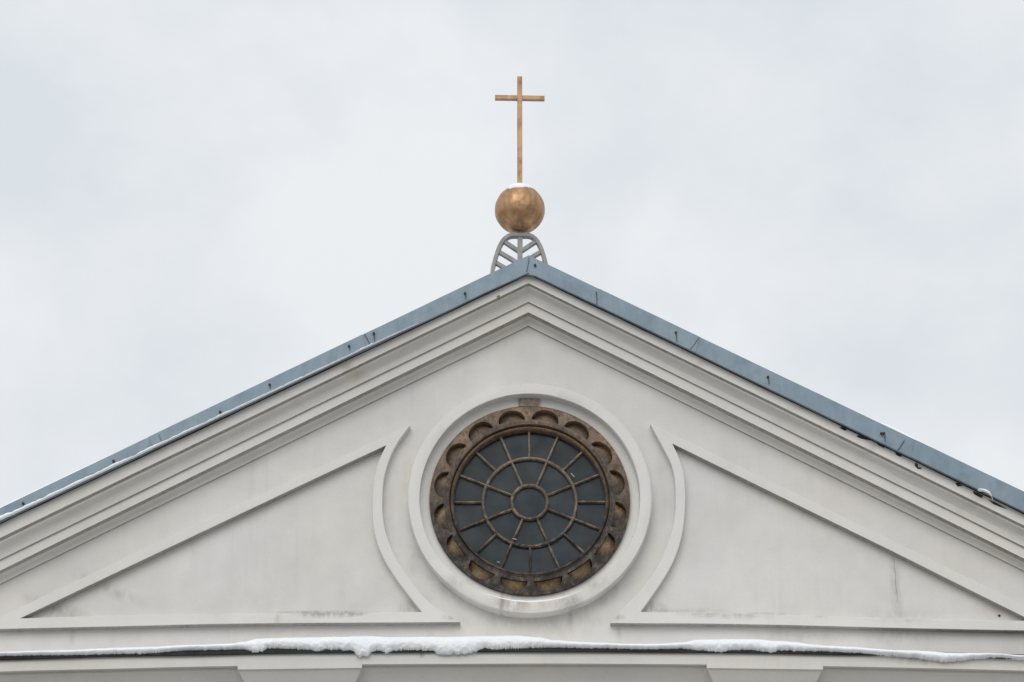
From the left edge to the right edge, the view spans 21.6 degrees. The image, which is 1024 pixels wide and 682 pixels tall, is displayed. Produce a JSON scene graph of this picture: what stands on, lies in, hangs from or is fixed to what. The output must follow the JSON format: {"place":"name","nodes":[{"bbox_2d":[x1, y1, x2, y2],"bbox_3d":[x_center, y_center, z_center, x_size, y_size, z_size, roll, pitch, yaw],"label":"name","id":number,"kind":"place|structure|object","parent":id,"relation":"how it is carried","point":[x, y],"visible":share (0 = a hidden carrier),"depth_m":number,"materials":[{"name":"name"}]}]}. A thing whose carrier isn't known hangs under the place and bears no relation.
{"place":"outdoors","nodes":[
{"label":"outdoors","id":0,"kind":"place"},
{"bbox_2d":[0,255,1023,681],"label":"church","id":1,"kind":"structure","parent":0,"point":[616,469],"depth_m":28.35,"materials":[{"name":"white paint"}]},
{"bbox_2d":[0,449,122,507],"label":"roof snow","id":2,"kind":"structure","parent":1,"relation":"on","point":[50,483],"depth_m":28.18,"materials":[{"name":"white snow"}]},
{"bbox_2d":[0,323,417,520],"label":"snow strip","id":3,"kind":"object","parent":1,"relation":"attached to","point":[5,515],"visible":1,"depth_m":28.30,"materials":[{"name":"white snow"}]},
{"bbox_2d":[0,636,1023,662],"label":"snow bank","id":4,"kind":"structure","parent":1,"relation":"on","point":[361,646],"depth_m":27.42,"materials":[{"name":"white snow"}]},
{"bbox_2d":[490,76,547,272],"bbox_3d":[0.089,-1.802,30.718,0.572,2.774,0.569,-21,-31,39],"label":"roof cross","id":5,"kind":"object","parent":1,"relation":"on","point":[519,213],"visible":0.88,"depth_m":30.40,"materials":[{"name":"gold metal"}]},
{"bbox_2d":[506,183,533,188],"bbox_3d":[0.091,-1.717,30.660,0.357,0.158,0.421,0,-23,0],"label":"snow cap","id":6,"kind":"object","parent":5,"relation":"on","point":[519,185],"visible":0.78,"depth_m":30.49,"materials":[{"name":"white snow"}]},
{"bbox_2d":[429,406,629,596],"bbox_3d":[0.188,1.709,28.529,2.132,2.132,0.156,0,-23,0],"label":"rose window","id":7,"kind":"structure","parent":1,"relation":"in","point":[529,501],"depth_m":28.55,"materials":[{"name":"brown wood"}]},
{"bbox_2d":[491,592,576,601],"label":"snow","id":8,"kind":"structure","parent":1,"relation":"on","point":[533,600],"depth_m":27.95,"materials":[{"name":"white snow"}]},
{"bbox_2d":[780,375,1022,490],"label":"roof snow","id":9,"kind":"structure","parent":1,"relation":"on","point":[889,426],"depth_m":28.42,"materials":[{"name":"white snow"}]},
{"bbox_2d":[978,489,992,499],"bbox_3d":[4.960,1.609,28.079,0.154,0.128,0.060,0,-23,0],"label":"snow clump","id":10,"kind":"object","parent":1,"relation":"on","point":[985,491],"visible":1,"depth_m":28.07,"materials":[{"name":"white snow"}]},
{"bbox_2d":[0,0,1023,506],"label":"sky","id":11,"kind":"structure","parent":0,"point":[202,202],"materials":[{"name":"white"}]}
]}

